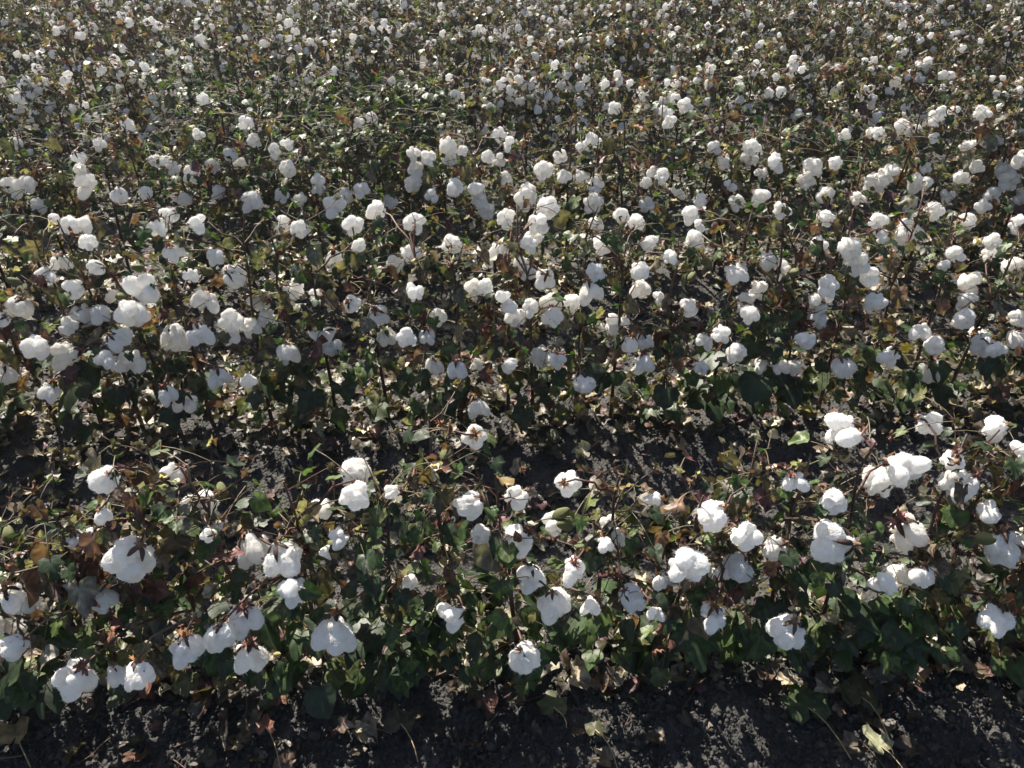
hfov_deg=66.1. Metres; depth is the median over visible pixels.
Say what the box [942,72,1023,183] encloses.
cotton plant
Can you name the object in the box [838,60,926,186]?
cotton plant
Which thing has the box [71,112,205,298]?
cotton plant
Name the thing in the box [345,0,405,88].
cotton plant
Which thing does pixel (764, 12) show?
cotton plant
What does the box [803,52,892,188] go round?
cotton plant
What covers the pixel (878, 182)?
cotton plant
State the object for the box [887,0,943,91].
cotton plant
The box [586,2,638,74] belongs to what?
cotton plant
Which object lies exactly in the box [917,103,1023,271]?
cotton plant
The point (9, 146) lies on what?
cotton plant
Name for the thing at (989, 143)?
cotton plant
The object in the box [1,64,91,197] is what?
cotton plant
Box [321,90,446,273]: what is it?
cotton plant
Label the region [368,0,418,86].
cotton plant
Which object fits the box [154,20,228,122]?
cotton plant
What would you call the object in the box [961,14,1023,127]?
cotton plant
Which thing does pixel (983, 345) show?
cotton plant
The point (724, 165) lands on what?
cotton plant
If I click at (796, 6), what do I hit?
cotton plant
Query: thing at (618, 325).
cotton plant
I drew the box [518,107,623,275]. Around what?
cotton plant
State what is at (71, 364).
cotton plant
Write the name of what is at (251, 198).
cotton plant
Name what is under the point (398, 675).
cotton plant
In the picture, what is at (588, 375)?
cotton plant
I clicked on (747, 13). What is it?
cotton plant
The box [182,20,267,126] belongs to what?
cotton plant
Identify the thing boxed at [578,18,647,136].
cotton plant
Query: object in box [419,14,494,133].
cotton plant
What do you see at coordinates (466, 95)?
cotton plant
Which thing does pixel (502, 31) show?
cotton plant
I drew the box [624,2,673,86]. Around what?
cotton plant
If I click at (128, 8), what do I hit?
cotton plant
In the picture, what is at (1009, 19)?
cotton plant
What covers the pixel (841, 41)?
cotton plant
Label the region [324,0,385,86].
cotton plant
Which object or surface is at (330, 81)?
cotton plant
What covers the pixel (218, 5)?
cotton plant
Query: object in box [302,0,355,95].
cotton plant
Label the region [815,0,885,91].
cotton plant
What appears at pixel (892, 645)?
cotton plant
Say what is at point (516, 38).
cotton plant
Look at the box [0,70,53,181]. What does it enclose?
cotton plant
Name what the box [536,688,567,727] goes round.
fallen leaf
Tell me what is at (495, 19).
cotton plant
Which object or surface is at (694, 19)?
cotton plant
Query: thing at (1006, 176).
cotton plant
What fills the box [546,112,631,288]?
cotton plant
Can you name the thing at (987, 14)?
cotton plant
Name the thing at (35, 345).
cotton plant
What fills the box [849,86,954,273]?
cotton plant
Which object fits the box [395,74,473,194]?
cotton plant
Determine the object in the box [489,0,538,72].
cotton plant
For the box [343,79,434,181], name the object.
cotton plant
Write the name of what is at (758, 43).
cotton plant
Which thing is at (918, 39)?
cotton plant
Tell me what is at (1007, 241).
cotton plant
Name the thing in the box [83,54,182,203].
cotton plant
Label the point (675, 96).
cotton plant
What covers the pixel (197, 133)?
cotton plant
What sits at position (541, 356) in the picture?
cotton plant
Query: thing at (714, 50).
cotton plant
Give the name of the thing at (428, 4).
cotton field
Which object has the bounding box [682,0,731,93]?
cotton plant
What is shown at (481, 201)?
cotton plant
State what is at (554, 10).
cotton plant
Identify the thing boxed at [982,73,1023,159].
cotton plant
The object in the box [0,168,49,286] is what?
cotton plant
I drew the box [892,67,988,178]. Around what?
cotton plant
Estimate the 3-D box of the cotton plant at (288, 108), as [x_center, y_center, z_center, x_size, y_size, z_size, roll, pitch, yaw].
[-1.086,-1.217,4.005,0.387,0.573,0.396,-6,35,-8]
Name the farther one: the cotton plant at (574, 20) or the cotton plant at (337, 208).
the cotton plant at (574, 20)
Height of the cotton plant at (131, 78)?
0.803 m
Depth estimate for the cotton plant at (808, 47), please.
4.75 m
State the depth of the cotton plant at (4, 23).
5.39 m
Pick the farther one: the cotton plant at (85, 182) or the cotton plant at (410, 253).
the cotton plant at (85, 182)
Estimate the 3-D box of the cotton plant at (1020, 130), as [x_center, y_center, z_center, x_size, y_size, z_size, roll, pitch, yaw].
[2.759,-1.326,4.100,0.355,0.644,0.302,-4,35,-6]
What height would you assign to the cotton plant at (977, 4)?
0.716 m
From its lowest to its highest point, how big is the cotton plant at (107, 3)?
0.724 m
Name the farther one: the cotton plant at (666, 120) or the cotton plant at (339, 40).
the cotton plant at (339, 40)
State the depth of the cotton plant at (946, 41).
4.77 m
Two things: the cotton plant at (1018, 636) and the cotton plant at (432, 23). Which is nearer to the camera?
the cotton plant at (1018, 636)
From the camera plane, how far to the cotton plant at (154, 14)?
5.39 m
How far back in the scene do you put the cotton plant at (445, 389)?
2.31 m
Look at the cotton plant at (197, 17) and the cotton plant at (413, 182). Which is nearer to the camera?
the cotton plant at (413, 182)
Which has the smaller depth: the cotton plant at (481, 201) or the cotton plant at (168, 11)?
the cotton plant at (481, 201)
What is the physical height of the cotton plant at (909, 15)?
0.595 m
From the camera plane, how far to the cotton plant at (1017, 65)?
5.80 m
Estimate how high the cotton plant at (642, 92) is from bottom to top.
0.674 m
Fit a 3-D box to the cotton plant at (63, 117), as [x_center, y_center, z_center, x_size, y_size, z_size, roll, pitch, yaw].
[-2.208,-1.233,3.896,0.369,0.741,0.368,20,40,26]
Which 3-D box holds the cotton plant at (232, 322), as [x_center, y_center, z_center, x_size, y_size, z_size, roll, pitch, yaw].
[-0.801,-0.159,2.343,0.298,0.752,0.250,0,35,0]
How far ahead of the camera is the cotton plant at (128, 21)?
4.55 m
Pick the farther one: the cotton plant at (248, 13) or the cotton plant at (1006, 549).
the cotton plant at (248, 13)
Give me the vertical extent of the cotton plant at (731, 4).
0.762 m
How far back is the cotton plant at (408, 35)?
4.63 m
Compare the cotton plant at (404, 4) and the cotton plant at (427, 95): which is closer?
the cotton plant at (427, 95)
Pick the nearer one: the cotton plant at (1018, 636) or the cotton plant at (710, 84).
the cotton plant at (1018, 636)
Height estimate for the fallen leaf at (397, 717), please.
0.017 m
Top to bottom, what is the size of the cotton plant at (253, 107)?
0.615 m
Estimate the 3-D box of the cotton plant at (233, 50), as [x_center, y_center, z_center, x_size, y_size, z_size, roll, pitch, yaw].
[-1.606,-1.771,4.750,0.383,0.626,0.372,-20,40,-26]
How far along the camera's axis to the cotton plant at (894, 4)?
5.57 m
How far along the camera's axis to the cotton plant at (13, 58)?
4.57 m
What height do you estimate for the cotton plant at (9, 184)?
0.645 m
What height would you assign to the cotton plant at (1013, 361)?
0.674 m
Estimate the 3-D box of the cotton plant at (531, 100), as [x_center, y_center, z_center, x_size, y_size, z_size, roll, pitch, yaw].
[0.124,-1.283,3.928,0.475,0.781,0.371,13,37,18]
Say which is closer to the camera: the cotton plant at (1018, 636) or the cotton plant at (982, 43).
the cotton plant at (1018, 636)
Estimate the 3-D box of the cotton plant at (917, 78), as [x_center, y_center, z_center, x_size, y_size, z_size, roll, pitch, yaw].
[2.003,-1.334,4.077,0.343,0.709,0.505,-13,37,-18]
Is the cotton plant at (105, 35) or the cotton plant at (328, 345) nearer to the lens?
the cotton plant at (328, 345)
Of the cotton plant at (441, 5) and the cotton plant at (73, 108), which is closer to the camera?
the cotton plant at (73, 108)
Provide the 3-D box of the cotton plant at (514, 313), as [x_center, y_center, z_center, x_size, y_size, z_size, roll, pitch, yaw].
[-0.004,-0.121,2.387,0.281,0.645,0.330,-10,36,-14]
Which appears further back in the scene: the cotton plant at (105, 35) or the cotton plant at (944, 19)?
the cotton plant at (944, 19)
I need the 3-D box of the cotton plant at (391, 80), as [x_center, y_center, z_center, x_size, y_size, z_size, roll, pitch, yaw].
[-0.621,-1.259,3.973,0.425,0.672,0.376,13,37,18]
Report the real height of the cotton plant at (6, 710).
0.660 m
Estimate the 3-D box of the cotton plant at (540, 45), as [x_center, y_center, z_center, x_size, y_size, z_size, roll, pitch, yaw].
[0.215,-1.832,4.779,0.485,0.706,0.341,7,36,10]
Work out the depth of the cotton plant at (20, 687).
1.59 m
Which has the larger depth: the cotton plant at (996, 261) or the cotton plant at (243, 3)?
the cotton plant at (243, 3)
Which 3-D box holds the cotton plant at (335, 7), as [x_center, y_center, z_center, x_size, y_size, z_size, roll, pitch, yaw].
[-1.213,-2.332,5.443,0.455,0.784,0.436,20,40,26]
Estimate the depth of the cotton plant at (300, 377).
2.27 m
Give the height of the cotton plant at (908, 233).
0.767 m
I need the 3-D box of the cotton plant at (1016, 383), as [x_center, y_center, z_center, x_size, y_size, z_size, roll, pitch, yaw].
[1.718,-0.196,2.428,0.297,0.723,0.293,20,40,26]
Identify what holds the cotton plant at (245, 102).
on the ground
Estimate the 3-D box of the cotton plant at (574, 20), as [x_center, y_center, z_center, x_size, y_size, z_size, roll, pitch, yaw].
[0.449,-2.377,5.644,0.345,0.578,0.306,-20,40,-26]
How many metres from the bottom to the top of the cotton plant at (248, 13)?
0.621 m
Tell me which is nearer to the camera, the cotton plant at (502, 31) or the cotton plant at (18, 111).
the cotton plant at (18, 111)
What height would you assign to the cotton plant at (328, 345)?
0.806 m
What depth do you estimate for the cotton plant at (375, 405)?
2.29 m
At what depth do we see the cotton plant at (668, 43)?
4.72 m
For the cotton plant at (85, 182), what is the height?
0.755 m
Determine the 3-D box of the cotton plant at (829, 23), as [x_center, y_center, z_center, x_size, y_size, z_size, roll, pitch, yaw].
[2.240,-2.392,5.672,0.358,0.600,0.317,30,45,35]
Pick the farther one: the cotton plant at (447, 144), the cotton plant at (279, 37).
the cotton plant at (279, 37)
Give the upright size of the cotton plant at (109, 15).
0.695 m
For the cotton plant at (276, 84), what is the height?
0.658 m
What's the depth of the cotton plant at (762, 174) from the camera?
3.13 m
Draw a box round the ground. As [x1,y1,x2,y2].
[0,0,1023,767]
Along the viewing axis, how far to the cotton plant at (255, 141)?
3.05 m
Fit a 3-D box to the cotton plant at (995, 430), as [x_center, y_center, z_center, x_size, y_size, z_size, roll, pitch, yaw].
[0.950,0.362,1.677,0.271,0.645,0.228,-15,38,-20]
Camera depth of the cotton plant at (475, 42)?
4.67 m
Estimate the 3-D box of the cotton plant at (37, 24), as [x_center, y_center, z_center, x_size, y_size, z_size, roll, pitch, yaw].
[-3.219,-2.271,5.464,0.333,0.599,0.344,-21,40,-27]
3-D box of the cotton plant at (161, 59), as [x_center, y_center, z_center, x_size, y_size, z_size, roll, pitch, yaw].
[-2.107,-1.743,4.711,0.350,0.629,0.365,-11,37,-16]
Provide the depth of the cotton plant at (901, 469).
1.53 m
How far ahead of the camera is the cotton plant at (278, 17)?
5.46 m
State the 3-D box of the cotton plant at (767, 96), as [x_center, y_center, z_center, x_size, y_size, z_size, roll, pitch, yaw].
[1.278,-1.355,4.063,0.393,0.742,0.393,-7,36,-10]
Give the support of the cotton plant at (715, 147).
on the ground
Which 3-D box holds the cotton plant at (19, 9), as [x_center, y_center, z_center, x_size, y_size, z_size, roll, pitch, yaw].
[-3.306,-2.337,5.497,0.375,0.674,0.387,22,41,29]
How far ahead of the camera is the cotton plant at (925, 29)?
4.76 m
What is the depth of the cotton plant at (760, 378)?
2.31 m
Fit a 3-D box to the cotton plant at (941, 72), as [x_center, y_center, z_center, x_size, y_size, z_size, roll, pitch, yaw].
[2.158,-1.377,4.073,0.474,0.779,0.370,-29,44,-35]
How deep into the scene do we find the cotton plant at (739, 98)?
3.94 m
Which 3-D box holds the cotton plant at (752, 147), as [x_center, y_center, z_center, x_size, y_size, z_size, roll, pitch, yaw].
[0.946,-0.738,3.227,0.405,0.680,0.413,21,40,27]
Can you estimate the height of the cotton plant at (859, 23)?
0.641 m
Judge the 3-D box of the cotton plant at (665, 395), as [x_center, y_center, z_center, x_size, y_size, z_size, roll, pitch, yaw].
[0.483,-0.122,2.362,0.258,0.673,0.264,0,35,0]
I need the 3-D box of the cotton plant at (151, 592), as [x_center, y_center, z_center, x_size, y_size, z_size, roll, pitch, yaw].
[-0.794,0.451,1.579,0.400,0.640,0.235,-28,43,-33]
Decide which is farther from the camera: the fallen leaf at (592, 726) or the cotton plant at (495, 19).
the cotton plant at (495, 19)
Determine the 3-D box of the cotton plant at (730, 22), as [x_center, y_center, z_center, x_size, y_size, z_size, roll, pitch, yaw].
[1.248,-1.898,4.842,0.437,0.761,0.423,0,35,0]
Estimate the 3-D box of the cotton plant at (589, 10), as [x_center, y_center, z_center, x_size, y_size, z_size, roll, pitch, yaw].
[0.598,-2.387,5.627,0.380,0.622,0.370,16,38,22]
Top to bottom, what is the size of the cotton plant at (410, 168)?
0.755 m
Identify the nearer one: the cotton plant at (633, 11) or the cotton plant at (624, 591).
the cotton plant at (624, 591)
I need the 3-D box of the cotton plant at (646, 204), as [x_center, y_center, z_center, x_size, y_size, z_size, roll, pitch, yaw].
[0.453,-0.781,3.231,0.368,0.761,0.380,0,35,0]
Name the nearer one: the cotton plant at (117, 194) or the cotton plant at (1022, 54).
the cotton plant at (117, 194)
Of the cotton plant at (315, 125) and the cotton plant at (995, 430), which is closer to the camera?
the cotton plant at (995, 430)
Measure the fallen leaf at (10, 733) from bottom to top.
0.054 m
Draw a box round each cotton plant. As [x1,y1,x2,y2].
[0,0,39,87]
[0,4,21,87]
[0,18,31,134]
[0,22,46,137]
[0,40,59,124]
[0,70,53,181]
[0,88,65,196]
[0,117,108,289]
[0,132,78,300]
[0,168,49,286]
[0,200,121,441]
[0,286,100,427]
[0,339,32,432]
[0,451,227,696]
[0,461,136,665]
[0,476,108,719]
[0,572,24,721]
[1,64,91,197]
[3,0,56,76]
[6,125,147,288]
[15,10,74,92]
[17,58,101,194]
[19,214,164,428]
[22,32,78,134]
[28,0,94,94]
[28,14,114,137]
[30,0,114,85]
[42,80,133,196]
[47,16,132,143]
[50,429,233,704]
[60,103,168,282]
[67,17,163,138]
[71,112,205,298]
[78,44,186,198]
[79,231,187,431]
[81,0,139,95]
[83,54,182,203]
[94,0,156,91]
[94,6,176,128]
[101,0,172,91]
[112,192,235,421]
[119,104,237,284]
[122,435,302,693]
[131,67,197,191]
[136,3,177,89]
[139,34,191,134]
[147,53,246,202]
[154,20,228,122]
[155,0,208,88]
[161,93,261,283]
[161,213,297,427]
[170,12,235,89]
[177,87,261,196]
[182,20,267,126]
[185,123,285,288]
[188,76,306,190]
[202,443,369,718]
[205,31,276,127]
[206,0,248,97]
[208,103,335,280]
[210,0,277,85]
[236,38,301,132]
[237,3,287,88]
[238,62,313,195]
[239,209,338,426]
[247,11,326,122]
[254,86,330,186]
[256,1,303,90]
[256,103,366,280]
[261,192,366,431]
[280,35,338,131]
[286,0,325,90]
[290,94,355,205]
[290,98,398,289]
[297,438,454,703]
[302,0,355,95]
[302,56,383,194]
[304,0,380,97]
[313,26,383,129]
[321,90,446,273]
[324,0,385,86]
[335,210,416,421]
[336,9,391,128]
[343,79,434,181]
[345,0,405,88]
[349,41,412,128]
[349,67,425,192]
[350,103,449,281]
[365,198,467,427]
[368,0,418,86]
[376,17,435,134]
[380,67,466,196]
[382,0,432,96]
[384,380,508,684]
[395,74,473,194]
[398,111,482,273]
[407,7,453,84]
[409,231,504,428]
[410,37,474,126]
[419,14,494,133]
[419,455,613,699]
[430,0,467,86]
[437,111,530,290]
[438,27,499,136]
[443,0,500,88]
[444,46,514,181]
[458,229,544,409]
[459,0,515,93]
[467,52,541,193]
[468,20,536,129]
[474,129,568,267]
[483,190,579,432]
[485,46,590,191]
[486,26,543,127]
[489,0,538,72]
[506,1,561,88]
[511,21,589,135]
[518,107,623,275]
[520,40,618,194]
[522,79,584,194]
[523,0,586,89]
[537,31,575,129]
[541,448,681,674]
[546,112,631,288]
[550,33,598,131]
[551,183,633,420]
[552,9,596,78]
[554,71,625,195]
[573,2,624,94]
[577,96,670,265]
[577,200,680,421]
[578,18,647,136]
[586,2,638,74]
[588,65,655,194]
[592,27,652,132]
[604,0,658,92]
[604,13,673,135]
[607,96,695,260]
[619,65,680,183]
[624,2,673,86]
[630,238,716,424]
[631,443,763,686]
[632,10,704,134]
[648,22,712,126]
[649,50,711,194]
[649,97,770,274]
[650,0,700,84]
[654,64,746,185]
[667,0,721,91]
[668,428,794,664]
[671,44,737,134]
[674,199,799,422]
[675,107,772,273]
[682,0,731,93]
[684,6,761,134]
[693,72,761,192]
[695,0,744,66]
[705,46,792,183]
[707,110,801,278]
[717,30,778,127]
[718,453,870,675]
[722,0,764,75]
[723,119,835,272]
[724,192,821,420]
[730,44,806,186]
[736,0,788,91]
[746,50,839,195]
[748,29,812,126]
[749,1,806,83]
[750,210,849,411]
[762,21,828,127]
[765,99,872,268]
[767,410,953,672]
[768,66,845,184]
[773,0,817,83]
[775,0,826,83]
[788,14,840,125]
[802,8,871,129]
[802,194,898,411]
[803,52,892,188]
[807,116,901,268]
[808,8,853,94]
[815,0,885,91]
[822,36,887,132]
[823,387,1015,679]
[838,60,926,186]
[839,0,880,90]
[841,181,946,405]
[842,22,903,123]
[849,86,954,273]
[860,14,942,126]
[861,0,905,81]
[863,57,951,189]
[871,415,1023,661]
[875,6,932,88]
[875,89,997,267]
[875,210,1001,415]
[884,19,952,119]
[885,39,979,190]
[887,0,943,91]
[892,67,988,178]
[902,0,959,68]
[902,28,970,125]
[916,214,1023,409]
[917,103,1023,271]
[921,0,975,68]
[932,0,992,75]
[936,22,1001,130]
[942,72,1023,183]
[942,104,1023,269]
[948,440,1023,688]
[952,66,1023,177]
[954,0,1016,76]
[956,127,1023,276]
[958,235,1023,404]
[959,28,1020,118]
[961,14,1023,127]
[970,0,1023,81]
[978,578,1023,638]
[979,185,1023,261]
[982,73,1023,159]
[989,0,1023,71]
[994,35,1023,121]
[1006,25,1023,72]
[1006,121,1023,168]
[1008,300,1023,387]
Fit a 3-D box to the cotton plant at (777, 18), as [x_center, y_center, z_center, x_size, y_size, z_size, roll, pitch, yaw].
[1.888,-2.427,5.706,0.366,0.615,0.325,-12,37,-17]
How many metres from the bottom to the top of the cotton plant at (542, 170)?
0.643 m
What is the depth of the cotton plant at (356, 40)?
4.65 m
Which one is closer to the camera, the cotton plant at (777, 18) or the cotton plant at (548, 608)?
the cotton plant at (548, 608)
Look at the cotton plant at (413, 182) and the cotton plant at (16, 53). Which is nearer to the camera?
the cotton plant at (413, 182)
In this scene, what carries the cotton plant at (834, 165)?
on the ground
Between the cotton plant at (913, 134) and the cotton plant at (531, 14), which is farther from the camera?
the cotton plant at (531, 14)
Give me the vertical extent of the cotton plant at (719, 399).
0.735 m
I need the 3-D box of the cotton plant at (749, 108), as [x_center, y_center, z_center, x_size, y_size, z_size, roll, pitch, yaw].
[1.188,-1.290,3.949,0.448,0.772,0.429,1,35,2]
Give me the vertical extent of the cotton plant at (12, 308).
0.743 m
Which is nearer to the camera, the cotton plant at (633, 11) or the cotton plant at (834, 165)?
the cotton plant at (834, 165)
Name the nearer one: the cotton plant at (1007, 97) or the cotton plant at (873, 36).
the cotton plant at (1007, 97)
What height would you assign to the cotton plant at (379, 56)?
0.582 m
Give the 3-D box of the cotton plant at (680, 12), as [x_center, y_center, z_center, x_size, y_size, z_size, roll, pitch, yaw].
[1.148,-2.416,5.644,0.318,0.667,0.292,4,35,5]
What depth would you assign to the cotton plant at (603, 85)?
3.90 m
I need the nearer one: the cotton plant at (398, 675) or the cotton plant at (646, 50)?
the cotton plant at (398, 675)
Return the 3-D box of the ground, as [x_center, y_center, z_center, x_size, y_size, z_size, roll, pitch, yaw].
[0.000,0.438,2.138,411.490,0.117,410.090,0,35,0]
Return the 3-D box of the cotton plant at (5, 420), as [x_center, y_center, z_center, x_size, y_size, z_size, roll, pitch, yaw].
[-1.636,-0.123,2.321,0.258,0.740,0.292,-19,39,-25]
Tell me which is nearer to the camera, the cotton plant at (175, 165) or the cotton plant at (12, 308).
the cotton plant at (12, 308)
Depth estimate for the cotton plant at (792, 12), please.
5.58 m
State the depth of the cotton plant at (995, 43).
4.83 m
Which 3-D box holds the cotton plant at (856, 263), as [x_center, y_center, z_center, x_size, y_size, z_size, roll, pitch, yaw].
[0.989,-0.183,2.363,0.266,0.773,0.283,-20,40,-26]
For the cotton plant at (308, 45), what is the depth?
4.62 m
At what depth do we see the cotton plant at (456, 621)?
1.53 m
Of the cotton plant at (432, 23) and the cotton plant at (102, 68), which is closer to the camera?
the cotton plant at (102, 68)
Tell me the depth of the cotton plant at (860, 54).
4.80 m
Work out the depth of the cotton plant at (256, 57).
4.68 m
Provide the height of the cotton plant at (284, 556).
0.713 m
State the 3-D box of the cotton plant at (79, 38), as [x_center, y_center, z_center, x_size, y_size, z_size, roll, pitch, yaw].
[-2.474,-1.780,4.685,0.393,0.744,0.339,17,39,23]
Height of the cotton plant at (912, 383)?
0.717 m
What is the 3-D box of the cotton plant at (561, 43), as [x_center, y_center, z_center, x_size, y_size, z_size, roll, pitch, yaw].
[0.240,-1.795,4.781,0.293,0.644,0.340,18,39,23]
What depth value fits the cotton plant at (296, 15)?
5.42 m
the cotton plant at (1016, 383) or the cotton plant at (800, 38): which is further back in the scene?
the cotton plant at (800, 38)
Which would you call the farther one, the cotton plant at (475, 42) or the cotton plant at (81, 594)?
the cotton plant at (475, 42)
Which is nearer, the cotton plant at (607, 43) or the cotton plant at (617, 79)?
the cotton plant at (617, 79)
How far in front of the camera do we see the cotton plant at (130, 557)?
1.44 m
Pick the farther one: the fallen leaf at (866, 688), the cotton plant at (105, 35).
the cotton plant at (105, 35)
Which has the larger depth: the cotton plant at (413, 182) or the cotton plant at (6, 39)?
the cotton plant at (6, 39)
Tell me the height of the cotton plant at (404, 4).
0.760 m
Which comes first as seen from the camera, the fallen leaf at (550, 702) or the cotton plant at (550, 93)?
the fallen leaf at (550, 702)
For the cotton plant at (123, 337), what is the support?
on the ground
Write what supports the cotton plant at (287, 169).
on the ground
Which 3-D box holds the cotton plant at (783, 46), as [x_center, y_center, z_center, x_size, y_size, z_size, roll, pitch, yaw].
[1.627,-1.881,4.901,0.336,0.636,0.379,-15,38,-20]
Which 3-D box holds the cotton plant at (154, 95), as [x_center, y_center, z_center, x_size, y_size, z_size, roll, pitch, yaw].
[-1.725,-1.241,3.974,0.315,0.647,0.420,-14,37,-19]
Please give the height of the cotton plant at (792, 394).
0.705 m
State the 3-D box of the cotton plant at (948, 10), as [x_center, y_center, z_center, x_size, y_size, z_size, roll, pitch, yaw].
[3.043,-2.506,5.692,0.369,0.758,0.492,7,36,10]
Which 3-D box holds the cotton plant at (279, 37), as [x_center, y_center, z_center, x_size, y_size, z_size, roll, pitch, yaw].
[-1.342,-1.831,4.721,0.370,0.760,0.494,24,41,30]
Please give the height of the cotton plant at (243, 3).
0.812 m
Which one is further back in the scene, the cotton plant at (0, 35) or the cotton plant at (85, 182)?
the cotton plant at (0, 35)
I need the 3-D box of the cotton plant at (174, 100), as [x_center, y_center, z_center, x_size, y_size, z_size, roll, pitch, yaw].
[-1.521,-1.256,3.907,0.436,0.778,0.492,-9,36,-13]
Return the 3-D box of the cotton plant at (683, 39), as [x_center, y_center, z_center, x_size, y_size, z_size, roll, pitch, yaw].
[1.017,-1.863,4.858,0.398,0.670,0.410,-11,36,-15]
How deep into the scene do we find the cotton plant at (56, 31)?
4.54 m
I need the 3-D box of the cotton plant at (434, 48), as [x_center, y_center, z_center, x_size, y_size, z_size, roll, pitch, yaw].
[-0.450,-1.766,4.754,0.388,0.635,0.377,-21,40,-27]
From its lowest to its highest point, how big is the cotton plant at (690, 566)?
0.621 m
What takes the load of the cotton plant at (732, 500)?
on the ground
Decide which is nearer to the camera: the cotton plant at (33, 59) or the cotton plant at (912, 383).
the cotton plant at (912, 383)
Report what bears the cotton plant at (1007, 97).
on the ground
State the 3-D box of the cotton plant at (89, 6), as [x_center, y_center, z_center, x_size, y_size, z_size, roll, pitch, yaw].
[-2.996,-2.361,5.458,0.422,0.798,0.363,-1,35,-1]
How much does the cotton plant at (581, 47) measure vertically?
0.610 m
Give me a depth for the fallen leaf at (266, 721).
1.64 m
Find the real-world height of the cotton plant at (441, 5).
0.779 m
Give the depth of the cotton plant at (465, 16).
5.44 m
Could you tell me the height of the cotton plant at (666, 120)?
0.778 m
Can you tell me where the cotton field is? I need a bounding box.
[0,0,1023,411]
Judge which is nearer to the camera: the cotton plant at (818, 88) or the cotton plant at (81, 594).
the cotton plant at (81, 594)
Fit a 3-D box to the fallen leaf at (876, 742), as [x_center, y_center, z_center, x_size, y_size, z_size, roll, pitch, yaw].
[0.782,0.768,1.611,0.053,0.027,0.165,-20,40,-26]
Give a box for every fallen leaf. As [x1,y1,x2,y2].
[0,715,30,766]
[255,714,280,767]
[383,703,418,761]
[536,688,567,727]
[584,713,617,767]
[778,681,850,758]
[840,668,893,754]
[862,724,902,767]
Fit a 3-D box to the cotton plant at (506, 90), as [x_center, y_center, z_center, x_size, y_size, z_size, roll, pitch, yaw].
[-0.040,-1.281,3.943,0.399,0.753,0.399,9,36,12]
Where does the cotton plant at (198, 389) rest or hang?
on the ground
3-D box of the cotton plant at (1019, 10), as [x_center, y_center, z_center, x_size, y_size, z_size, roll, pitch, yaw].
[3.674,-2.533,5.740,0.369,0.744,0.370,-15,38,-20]
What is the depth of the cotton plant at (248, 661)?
1.48 m
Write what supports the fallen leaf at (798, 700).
on the ground
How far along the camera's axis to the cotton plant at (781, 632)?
1.54 m
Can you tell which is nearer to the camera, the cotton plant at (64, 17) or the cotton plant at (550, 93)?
the cotton plant at (550, 93)
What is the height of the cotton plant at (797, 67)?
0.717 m
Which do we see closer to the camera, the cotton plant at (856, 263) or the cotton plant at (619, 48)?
the cotton plant at (856, 263)
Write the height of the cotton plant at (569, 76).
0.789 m
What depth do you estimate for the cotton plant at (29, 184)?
3.02 m

